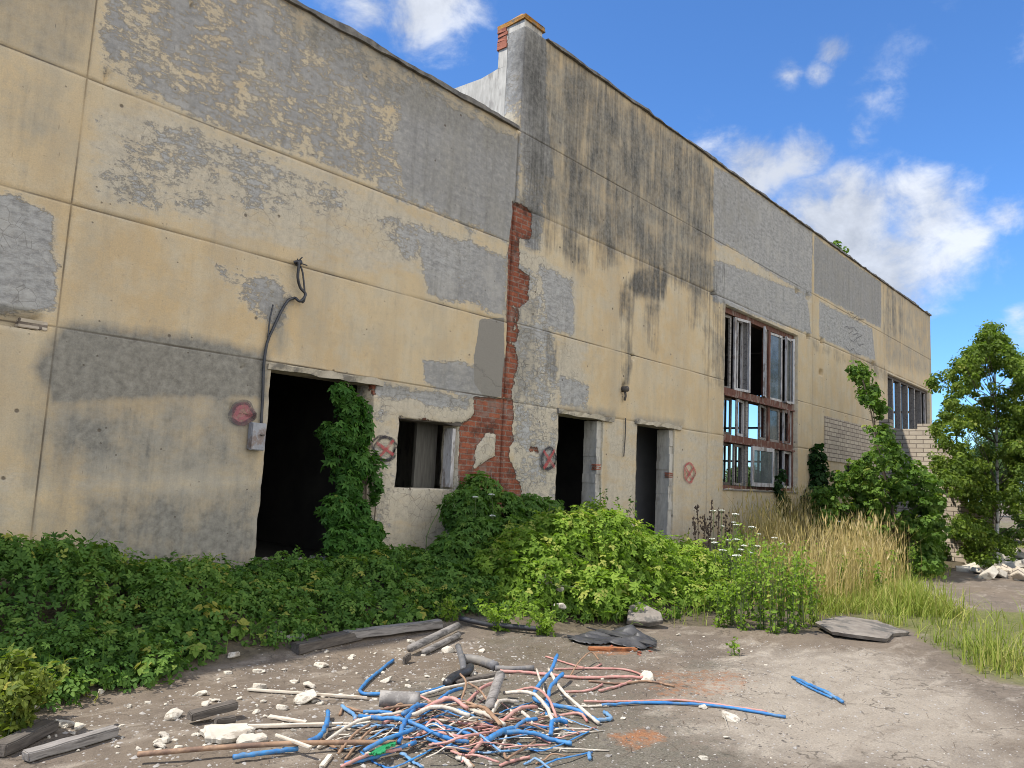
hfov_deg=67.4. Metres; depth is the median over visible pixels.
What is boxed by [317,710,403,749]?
cream cable
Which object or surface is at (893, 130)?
sky
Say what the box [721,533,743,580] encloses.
tall weed
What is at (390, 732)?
cream cable
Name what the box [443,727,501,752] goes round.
pale blue cable
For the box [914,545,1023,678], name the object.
short grass
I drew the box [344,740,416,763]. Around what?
blue cable
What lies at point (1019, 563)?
brick
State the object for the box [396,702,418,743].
blue cable
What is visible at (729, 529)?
dead stalk
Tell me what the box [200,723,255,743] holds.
plaster slab
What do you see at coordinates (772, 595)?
tall weed
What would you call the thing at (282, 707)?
rubble chip
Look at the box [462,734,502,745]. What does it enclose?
brown cable
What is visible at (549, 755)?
brown cable
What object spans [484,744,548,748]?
pink cable
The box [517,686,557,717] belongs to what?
pink cable
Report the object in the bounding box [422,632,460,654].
wood pole
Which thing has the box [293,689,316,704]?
stone
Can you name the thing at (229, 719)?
wood block
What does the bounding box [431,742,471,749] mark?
pink cable
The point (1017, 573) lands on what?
brick
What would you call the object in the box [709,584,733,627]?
tall weed
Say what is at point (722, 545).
tall weed
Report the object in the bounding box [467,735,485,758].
pink cable
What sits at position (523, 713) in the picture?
cream cable
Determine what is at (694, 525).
dead stalk
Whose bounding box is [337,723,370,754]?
brown cable
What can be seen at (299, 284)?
cable
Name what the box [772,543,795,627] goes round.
tall weed
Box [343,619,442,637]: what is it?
wood beam
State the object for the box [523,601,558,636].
tall weed
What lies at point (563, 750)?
rubble chip
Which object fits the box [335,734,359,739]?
cream cable
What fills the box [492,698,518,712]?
cream cable
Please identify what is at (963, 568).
brick
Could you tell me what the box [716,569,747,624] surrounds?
tall weed
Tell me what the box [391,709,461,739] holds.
blue cable
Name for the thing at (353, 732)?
cream cable
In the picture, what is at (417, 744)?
brown cable
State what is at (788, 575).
tall weed
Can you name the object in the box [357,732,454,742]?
brown cable
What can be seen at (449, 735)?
pink cable
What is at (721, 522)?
white wildflower
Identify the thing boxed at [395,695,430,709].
pink cable
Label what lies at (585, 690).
pink cable
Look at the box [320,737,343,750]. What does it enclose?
brown cable
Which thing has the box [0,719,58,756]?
wood beam
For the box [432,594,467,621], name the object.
tall weed
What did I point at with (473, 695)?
pink cable
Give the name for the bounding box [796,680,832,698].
blue cable
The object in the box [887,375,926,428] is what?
window
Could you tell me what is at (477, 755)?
pink cable
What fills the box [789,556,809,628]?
tall weed
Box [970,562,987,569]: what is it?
brick
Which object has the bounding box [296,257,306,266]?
pipe stub
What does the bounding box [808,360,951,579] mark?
shrub
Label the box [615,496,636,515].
tall weed
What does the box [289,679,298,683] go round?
stone
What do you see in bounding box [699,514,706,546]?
dead stalk
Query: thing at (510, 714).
pink cable
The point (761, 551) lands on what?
tall weed
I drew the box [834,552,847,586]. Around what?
tall weed
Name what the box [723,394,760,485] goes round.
end window frame
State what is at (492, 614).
tall weed
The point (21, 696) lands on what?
tall weed
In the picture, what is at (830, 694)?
pale blue cable
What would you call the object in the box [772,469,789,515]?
ivy
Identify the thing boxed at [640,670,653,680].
stone
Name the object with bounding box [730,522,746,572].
tall weed
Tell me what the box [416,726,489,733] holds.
pink cable
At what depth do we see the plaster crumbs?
4.87 m
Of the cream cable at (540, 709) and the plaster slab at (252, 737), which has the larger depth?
the cream cable at (540, 709)
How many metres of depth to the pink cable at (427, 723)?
4.52 m
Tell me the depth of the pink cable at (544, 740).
4.58 m
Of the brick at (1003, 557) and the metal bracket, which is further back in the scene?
the brick at (1003, 557)
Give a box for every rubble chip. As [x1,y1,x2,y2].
[153,736,169,743]
[153,742,165,748]
[158,731,168,736]
[201,700,209,706]
[223,670,231,674]
[244,709,260,713]
[252,669,262,672]
[276,704,288,710]
[559,749,566,752]
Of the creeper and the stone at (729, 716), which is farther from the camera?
the creeper
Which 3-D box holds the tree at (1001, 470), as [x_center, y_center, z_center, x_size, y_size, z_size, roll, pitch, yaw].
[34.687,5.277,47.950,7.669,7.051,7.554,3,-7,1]
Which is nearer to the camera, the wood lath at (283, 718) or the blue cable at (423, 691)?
the wood lath at (283, 718)
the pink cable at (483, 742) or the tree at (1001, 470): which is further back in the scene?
the tree at (1001, 470)
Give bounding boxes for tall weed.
[0,642,39,721]
[0,657,78,738]
[7,671,55,711]
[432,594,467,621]
[473,598,530,631]
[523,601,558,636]
[597,488,607,505]
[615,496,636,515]
[706,540,730,581]
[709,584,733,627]
[715,531,727,557]
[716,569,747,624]
[719,550,746,614]
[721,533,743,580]
[724,548,755,630]
[725,637,739,655]
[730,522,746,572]
[731,531,753,582]
[731,546,755,609]
[737,548,758,619]
[740,529,757,570]
[743,557,770,621]
[744,537,758,586]
[750,548,778,629]
[754,533,769,579]
[761,537,780,609]
[762,540,782,593]
[763,550,787,634]
[772,541,800,599]
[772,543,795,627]
[775,559,801,633]
[780,546,805,609]
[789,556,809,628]
[795,554,817,602]
[800,540,810,567]
[802,562,826,622]
[817,543,826,573]
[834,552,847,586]
[853,547,870,589]
[868,561,886,593]
[886,549,898,585]
[907,539,917,578]
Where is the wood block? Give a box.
[210,715,236,723]
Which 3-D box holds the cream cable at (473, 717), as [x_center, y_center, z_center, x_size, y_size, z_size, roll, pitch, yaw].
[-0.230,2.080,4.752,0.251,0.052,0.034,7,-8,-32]
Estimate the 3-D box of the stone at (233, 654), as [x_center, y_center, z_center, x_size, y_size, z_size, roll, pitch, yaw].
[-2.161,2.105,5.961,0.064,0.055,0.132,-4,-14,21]
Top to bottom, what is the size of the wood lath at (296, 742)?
0.016 m
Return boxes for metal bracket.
[14,317,47,330]
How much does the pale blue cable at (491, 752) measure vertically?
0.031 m
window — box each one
[723,307,795,492]
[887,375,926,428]
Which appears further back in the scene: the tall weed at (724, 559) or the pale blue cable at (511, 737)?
the tall weed at (724, 559)
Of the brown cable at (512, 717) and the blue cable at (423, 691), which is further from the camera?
the blue cable at (423, 691)
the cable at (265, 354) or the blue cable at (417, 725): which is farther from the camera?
the cable at (265, 354)
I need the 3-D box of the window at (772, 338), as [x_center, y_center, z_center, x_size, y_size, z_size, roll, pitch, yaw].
[5.779,0.500,17.907,0.370,3.993,4.022,-3,-9,42]
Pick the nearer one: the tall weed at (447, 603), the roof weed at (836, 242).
the tall weed at (447, 603)
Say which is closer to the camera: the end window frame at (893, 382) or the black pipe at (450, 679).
the black pipe at (450, 679)
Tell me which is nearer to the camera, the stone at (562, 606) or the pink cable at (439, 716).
the pink cable at (439, 716)
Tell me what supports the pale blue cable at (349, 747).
on the ground at (916, 659)
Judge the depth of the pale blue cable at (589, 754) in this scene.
4.31 m
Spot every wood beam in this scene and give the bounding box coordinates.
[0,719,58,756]
[22,725,118,761]
[290,631,362,654]
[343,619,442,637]
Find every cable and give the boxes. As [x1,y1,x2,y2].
[232,746,298,759]
[260,297,294,422]
[267,304,273,337]
[294,260,306,302]
[294,263,305,302]
[307,709,329,739]
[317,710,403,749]
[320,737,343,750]
[328,713,368,730]
[329,738,380,748]
[330,721,377,727]
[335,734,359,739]
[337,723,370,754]
[338,703,468,715]
[339,727,371,734]
[340,704,356,719]
[340,748,401,767]
[343,700,426,724]
[344,725,376,759]
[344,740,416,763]
[350,722,417,728]
[351,727,408,746]
[357,714,469,743]
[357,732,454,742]
[358,658,394,695]
[359,746,435,767]
[363,710,394,715]
[363,727,415,752]
[370,727,388,732]
[373,732,414,737]
[381,705,425,724]
[388,722,429,727]
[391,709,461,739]
[392,715,484,730]
[394,708,434,717]
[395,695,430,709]
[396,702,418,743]
[399,752,423,767]
[401,703,427,715]
[402,739,439,749]
[403,725,452,738]
[407,718,468,724]
[407,731,474,766]
[408,718,446,746]
[409,715,461,720]
[409,723,454,737]
[410,730,466,738]
[411,705,469,717]
[415,685,444,693]
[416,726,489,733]
[420,675,506,695]
[421,696,468,709]
[421,736,472,749]
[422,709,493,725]
[424,712,515,739]
[426,736,469,752]
[426,746,470,757]
[427,699,484,710]
[427,712,464,718]
[427,721,470,734]
[428,730,496,745]
[430,717,484,723]
[431,729,467,739]
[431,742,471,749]
[438,687,462,698]
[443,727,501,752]
[446,720,524,732]
[447,719,502,728]
[450,750,498,762]
[453,742,514,747]
[455,755,472,767]
[456,713,548,732]
[456,716,490,726]
[460,673,466,699]
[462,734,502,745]
[467,681,492,701]
[467,682,486,699]
[467,704,502,725]
[467,726,498,730]
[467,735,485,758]
[468,718,554,731]
[470,708,505,726]
[475,748,542,753]
[479,732,541,739]
[483,726,514,743]
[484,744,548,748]
[485,716,553,720]
[491,726,546,733]
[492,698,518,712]
[495,702,532,715]
[496,734,506,750]
[497,702,574,724]
[498,708,572,722]
[499,755,529,766]
[500,669,642,678]
[501,726,584,735]
[502,705,537,721]
[502,729,571,745]
[503,690,554,724]
[503,741,535,759]
[507,743,608,750]
[508,709,533,725]
[509,734,551,743]
[514,717,537,728]
[515,730,603,737]
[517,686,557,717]
[517,731,588,751]
[523,757,549,767]
[526,709,597,730]
[528,727,590,735]
[532,653,600,721]
[535,753,566,764]
[536,668,545,692]
[536,751,592,767]
[545,656,601,666]
[545,672,564,715]
[547,667,599,724]
[548,717,567,736]
[554,727,595,737]
[555,667,640,674]
[557,712,587,722]
[561,683,603,692]
[568,704,606,707]
[570,652,598,674]
[584,699,766,711]
[587,751,591,760]
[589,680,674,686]
[598,679,631,691]
[598,710,612,721]
[602,701,785,717]
[791,676,843,702]
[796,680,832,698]
[823,690,840,699]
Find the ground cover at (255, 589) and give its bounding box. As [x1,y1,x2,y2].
[0,530,519,712]
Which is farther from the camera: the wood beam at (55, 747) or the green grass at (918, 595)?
the green grass at (918, 595)
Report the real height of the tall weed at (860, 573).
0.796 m
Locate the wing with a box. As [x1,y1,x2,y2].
[0,0,519,585]
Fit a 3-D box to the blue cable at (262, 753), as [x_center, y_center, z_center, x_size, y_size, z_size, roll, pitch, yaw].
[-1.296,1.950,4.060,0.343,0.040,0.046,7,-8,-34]
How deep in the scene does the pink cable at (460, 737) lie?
4.31 m
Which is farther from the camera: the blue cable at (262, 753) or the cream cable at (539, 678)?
the cream cable at (539, 678)
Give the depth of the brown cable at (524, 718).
4.80 m
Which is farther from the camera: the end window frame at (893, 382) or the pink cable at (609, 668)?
the end window frame at (893, 382)
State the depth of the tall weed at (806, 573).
10.48 m
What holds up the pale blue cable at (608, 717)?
on the ground at (916, 659)
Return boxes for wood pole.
[407,622,460,651]
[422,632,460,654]
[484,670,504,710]
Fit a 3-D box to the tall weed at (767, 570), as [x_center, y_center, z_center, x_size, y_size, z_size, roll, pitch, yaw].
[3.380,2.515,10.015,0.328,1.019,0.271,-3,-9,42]
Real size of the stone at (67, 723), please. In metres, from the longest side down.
0.108 x 0.079 x 0.049 m
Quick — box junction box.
[247,422,266,450]
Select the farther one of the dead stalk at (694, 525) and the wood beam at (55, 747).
the dead stalk at (694, 525)
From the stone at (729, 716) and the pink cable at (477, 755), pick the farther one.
the stone at (729, 716)
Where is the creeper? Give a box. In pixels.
[313,381,393,563]
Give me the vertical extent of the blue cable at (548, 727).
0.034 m
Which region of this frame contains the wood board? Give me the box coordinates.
[186,699,237,720]
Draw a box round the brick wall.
[879,419,995,561]
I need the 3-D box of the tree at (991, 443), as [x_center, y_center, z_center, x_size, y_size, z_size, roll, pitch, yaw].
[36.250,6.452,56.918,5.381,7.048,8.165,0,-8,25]
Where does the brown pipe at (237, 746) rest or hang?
on the ground at (916, 659)
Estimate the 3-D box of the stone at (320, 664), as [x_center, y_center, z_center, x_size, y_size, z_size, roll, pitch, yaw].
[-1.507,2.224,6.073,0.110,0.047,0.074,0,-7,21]
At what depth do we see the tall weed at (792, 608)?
8.45 m
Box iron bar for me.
[623,418,625,456]
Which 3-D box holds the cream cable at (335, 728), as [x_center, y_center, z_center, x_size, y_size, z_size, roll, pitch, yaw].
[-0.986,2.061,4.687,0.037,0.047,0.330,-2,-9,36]
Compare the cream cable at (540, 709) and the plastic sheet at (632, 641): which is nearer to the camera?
the cream cable at (540, 709)
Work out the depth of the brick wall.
20.31 m
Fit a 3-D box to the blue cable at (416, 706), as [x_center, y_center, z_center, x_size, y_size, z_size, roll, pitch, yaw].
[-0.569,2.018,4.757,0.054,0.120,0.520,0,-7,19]
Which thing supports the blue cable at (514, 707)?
on the ground at (916, 659)
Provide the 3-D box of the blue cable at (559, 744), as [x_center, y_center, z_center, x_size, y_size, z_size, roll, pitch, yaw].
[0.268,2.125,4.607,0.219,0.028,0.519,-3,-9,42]
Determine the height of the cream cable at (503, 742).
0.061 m
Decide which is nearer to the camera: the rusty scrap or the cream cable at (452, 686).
the cream cable at (452, 686)
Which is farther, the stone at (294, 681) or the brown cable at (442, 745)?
the stone at (294, 681)
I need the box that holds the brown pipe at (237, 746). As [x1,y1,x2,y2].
[137,740,401,756]
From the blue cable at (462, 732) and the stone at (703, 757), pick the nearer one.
the stone at (703, 757)
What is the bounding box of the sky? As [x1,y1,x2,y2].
[298,0,1023,501]
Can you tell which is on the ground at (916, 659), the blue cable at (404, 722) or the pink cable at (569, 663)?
the pink cable at (569, 663)
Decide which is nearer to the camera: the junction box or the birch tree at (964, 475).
the junction box
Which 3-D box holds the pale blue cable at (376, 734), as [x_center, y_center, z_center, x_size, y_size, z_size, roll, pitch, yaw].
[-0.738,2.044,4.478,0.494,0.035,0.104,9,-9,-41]
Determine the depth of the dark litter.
5.19 m
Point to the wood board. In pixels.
(211, 710)
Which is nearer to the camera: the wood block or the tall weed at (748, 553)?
the wood block
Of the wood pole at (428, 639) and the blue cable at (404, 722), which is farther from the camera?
the wood pole at (428, 639)
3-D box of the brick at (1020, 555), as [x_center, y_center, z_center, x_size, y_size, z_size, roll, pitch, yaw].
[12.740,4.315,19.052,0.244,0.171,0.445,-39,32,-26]
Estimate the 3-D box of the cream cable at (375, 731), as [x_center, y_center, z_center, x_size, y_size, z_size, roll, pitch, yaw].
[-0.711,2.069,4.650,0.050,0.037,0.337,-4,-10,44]
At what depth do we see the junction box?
8.09 m
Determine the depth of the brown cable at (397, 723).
4.58 m
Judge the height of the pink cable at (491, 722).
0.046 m
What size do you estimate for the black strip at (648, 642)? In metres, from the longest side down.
0.705 x 0.078 x 0.014 m
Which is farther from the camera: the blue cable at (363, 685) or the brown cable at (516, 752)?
the blue cable at (363, 685)
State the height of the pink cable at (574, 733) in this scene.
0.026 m
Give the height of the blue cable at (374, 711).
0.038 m
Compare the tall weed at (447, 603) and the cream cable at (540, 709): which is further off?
the tall weed at (447, 603)
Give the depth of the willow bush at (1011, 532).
29.63 m
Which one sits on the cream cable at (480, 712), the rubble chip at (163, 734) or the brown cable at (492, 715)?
the brown cable at (492, 715)
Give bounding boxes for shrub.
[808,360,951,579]
[940,524,962,560]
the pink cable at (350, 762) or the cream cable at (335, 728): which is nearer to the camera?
the pink cable at (350, 762)
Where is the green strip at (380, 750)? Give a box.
[368,741,395,756]
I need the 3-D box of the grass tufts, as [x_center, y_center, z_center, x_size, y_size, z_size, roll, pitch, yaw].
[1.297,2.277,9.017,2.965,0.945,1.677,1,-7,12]
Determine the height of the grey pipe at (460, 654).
0.102 m
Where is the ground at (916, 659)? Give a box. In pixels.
[0,501,1023,767]
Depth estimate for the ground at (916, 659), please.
5.65 m
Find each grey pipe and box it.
[455,643,466,668]
[464,654,498,670]
[495,665,533,670]
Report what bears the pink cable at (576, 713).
on the ground at (916, 659)
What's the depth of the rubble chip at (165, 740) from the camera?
4.22 m
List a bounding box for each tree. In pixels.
[725,466,760,486]
[923,319,1023,568]
[962,426,1023,513]
[990,445,1023,488]
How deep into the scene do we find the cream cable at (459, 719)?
4.69 m
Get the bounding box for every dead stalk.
[689,517,699,545]
[694,504,700,546]
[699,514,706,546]
[702,522,711,548]
[707,500,712,542]
[714,508,719,545]
[720,511,729,535]
[723,521,734,544]
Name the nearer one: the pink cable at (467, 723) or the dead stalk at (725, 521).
the pink cable at (467, 723)
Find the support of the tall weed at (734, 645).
on the ground at (916, 659)
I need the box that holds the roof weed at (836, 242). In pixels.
[833,240,848,252]
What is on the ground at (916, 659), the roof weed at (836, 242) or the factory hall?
the factory hall
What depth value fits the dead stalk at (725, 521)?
14.62 m
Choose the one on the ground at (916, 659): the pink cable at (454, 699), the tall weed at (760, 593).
the tall weed at (760, 593)
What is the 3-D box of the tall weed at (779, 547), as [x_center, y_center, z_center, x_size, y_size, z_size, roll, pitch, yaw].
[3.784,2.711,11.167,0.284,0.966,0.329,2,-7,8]
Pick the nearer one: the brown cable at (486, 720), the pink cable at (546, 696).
the brown cable at (486, 720)
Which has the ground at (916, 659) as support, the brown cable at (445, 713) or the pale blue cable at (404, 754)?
the pale blue cable at (404, 754)
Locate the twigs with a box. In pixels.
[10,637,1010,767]
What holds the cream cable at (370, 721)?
on the ground at (916, 659)
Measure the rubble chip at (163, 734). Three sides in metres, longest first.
0.083 x 0.055 x 0.030 m
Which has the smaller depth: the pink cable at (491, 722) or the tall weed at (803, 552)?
the pink cable at (491, 722)
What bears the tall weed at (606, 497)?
on the ground at (916, 659)
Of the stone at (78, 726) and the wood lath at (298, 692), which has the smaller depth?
the stone at (78, 726)
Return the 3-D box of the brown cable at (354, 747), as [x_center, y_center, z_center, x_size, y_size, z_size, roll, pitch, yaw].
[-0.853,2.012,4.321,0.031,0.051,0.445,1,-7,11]
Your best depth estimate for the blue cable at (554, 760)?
4.24 m
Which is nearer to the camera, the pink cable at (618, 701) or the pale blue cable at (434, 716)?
the pale blue cable at (434, 716)
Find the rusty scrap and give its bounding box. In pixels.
[587,646,637,651]
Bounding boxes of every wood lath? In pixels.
[247,688,366,698]
[248,722,343,727]
[267,714,306,722]
[275,733,311,748]
[319,754,332,767]
[453,672,495,683]
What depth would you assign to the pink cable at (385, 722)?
4.61 m
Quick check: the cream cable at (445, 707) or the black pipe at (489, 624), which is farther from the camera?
the black pipe at (489, 624)
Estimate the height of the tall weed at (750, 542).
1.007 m
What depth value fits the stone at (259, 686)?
5.35 m
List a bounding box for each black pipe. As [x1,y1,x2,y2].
[443,663,473,685]
[459,616,539,630]
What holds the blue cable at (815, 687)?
on the ground at (916, 659)
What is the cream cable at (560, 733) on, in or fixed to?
on the ground at (916, 659)
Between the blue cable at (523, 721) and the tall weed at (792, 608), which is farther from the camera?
the tall weed at (792, 608)
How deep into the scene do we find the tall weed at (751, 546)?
12.09 m
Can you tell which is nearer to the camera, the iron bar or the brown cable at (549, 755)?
the brown cable at (549, 755)
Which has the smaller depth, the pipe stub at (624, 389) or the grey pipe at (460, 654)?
the grey pipe at (460, 654)
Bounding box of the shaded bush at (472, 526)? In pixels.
[425,470,565,592]
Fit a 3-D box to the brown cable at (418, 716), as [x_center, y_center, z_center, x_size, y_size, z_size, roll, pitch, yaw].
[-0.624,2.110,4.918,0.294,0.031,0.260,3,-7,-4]
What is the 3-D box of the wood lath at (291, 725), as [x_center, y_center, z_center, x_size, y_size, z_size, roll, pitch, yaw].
[-1.335,2.041,4.592,0.652,0.020,0.038,5,-7,-15]
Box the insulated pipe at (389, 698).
[379,690,419,707]
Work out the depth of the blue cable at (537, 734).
4.53 m
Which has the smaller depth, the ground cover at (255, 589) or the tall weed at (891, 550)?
the ground cover at (255, 589)
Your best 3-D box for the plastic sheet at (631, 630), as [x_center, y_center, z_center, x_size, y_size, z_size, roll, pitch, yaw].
[1.279,2.532,7.806,0.303,0.102,0.808,5,-7,-15]
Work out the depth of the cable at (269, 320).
8.33 m
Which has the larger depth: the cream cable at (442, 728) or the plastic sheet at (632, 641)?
the plastic sheet at (632, 641)
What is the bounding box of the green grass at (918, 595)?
[784,558,1023,676]
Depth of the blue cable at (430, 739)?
4.35 m
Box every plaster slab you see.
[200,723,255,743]
[236,732,267,749]
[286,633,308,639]
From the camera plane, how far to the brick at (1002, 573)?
15.70 m
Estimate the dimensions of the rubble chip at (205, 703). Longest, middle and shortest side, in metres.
0.083 x 0.055 x 0.030 m
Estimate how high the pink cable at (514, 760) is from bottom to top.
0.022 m
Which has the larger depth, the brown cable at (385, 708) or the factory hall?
the factory hall
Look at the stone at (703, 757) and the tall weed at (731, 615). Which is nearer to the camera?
the stone at (703, 757)
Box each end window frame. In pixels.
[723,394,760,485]
[893,382,908,428]
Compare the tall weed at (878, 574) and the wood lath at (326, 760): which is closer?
the wood lath at (326, 760)
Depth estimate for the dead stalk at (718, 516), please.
14.39 m
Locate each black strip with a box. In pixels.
[567,635,607,641]
[595,629,656,645]
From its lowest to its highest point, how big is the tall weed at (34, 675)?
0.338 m
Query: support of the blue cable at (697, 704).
on the ground at (916, 659)
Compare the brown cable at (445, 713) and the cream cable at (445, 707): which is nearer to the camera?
the cream cable at (445, 707)
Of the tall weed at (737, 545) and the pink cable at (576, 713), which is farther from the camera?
the tall weed at (737, 545)
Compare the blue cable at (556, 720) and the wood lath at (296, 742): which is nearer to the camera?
the wood lath at (296, 742)
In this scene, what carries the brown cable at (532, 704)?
on the ground at (916, 659)
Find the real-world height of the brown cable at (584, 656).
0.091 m
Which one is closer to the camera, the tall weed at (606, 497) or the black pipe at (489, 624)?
the black pipe at (489, 624)
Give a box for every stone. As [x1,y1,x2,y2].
[57,719,74,727]
[74,722,85,730]
[164,708,182,720]
[194,690,207,695]
[227,651,239,657]
[252,683,266,688]
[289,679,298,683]
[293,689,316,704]
[303,681,314,688]
[313,662,328,667]
[380,676,392,682]
[441,646,455,652]
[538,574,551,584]
[553,603,565,609]
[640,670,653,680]
[698,704,707,709]
[698,755,708,759]
[722,710,739,725]
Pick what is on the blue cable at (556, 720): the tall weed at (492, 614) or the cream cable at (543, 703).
the cream cable at (543, 703)
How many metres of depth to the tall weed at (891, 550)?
13.07 m
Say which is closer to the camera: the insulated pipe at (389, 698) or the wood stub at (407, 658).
the insulated pipe at (389, 698)
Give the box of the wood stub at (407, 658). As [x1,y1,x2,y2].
[402,653,410,663]
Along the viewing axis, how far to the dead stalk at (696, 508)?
13.86 m
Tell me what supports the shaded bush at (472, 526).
on the ground at (916, 659)
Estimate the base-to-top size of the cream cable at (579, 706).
0.128 m
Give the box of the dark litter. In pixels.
[333,637,841,767]
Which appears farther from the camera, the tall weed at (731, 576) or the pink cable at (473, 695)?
the tall weed at (731, 576)
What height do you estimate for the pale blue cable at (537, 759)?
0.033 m
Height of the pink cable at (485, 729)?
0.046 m
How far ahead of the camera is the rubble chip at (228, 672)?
5.66 m
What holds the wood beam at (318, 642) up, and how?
on the ground at (916, 659)
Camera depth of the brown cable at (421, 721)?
4.72 m
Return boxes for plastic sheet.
[568,630,652,648]
[614,624,656,645]
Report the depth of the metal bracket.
6.64 m
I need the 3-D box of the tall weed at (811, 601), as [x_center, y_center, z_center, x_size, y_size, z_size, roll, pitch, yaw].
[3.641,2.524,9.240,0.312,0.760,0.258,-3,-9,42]
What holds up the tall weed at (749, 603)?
on the ground at (916, 659)
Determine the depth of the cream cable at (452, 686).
5.57 m
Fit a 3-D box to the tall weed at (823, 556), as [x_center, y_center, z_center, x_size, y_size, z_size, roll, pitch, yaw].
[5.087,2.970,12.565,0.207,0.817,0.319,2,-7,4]
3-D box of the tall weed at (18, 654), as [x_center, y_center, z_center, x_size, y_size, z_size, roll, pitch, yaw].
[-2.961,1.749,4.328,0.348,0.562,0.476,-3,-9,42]
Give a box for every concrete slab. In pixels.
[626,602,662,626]
[815,616,909,641]
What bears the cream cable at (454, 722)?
on the ground at (916, 659)
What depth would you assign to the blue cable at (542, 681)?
5.27 m
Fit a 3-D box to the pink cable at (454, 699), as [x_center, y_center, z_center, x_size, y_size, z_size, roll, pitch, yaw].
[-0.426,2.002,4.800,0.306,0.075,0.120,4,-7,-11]
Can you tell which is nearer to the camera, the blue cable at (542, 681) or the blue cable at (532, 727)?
the blue cable at (532, 727)
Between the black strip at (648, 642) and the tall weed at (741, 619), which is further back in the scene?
the tall weed at (741, 619)
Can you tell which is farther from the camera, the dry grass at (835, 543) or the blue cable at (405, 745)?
the dry grass at (835, 543)
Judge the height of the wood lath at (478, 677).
0.023 m
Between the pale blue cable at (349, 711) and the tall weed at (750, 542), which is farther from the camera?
the tall weed at (750, 542)
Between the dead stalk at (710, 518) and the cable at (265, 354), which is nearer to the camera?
the cable at (265, 354)
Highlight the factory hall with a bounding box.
[394,13,931,542]
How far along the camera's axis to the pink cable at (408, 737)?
4.49 m
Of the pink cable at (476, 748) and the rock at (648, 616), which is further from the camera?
the rock at (648, 616)
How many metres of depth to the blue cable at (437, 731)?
4.35 m
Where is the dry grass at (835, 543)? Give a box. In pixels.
[688,482,928,611]
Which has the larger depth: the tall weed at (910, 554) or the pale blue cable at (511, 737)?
the tall weed at (910, 554)
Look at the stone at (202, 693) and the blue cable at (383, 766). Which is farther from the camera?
the stone at (202, 693)
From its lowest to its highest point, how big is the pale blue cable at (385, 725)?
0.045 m
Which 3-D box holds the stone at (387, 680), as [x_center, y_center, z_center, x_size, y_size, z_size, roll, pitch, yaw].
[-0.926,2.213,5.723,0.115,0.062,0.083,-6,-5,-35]
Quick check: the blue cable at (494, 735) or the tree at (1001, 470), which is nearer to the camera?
the blue cable at (494, 735)
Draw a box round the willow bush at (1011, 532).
[999,455,1023,542]
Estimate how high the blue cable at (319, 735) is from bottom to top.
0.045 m
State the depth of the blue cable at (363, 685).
5.57 m
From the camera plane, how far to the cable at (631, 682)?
5.98 m
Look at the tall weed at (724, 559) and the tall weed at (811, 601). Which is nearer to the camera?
the tall weed at (811, 601)
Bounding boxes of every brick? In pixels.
[955,566,970,572]
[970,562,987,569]
[970,567,984,573]
[974,565,998,579]
[992,552,1017,560]
[995,567,1007,577]
[1000,567,1011,575]
[1005,559,1023,568]
[1010,567,1023,580]
[1015,551,1023,559]
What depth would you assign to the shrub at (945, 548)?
19.36 m
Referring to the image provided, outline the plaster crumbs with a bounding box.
[62,642,611,767]
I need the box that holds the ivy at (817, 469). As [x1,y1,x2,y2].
[799,443,830,513]
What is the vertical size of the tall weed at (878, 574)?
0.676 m
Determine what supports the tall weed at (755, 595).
on the ground at (916, 659)
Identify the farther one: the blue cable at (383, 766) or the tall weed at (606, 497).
the tall weed at (606, 497)
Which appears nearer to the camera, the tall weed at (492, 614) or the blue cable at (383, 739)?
the blue cable at (383, 739)
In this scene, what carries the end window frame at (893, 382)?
in the factory hall
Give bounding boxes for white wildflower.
[718,510,724,540]
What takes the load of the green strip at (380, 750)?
on the blue cable at (405, 745)
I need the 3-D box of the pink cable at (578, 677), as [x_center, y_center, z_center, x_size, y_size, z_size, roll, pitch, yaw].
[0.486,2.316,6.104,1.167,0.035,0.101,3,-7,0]
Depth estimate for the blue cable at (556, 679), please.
5.41 m
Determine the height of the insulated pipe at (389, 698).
0.108 m
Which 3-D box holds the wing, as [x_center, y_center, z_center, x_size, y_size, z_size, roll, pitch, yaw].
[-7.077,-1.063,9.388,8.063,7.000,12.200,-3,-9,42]
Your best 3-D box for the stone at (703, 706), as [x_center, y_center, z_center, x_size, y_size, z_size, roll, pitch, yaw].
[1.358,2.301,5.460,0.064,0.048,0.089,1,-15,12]
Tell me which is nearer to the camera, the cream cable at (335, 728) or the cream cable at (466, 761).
the cream cable at (466, 761)
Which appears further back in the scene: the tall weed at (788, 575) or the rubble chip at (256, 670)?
the tall weed at (788, 575)
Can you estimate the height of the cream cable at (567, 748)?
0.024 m
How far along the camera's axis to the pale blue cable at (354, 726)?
4.61 m
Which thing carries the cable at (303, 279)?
attached to the wing
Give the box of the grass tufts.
[600,583,720,625]
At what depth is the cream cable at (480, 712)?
4.71 m
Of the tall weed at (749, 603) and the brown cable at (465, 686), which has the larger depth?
the tall weed at (749, 603)
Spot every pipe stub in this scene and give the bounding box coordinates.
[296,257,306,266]
[621,386,628,400]

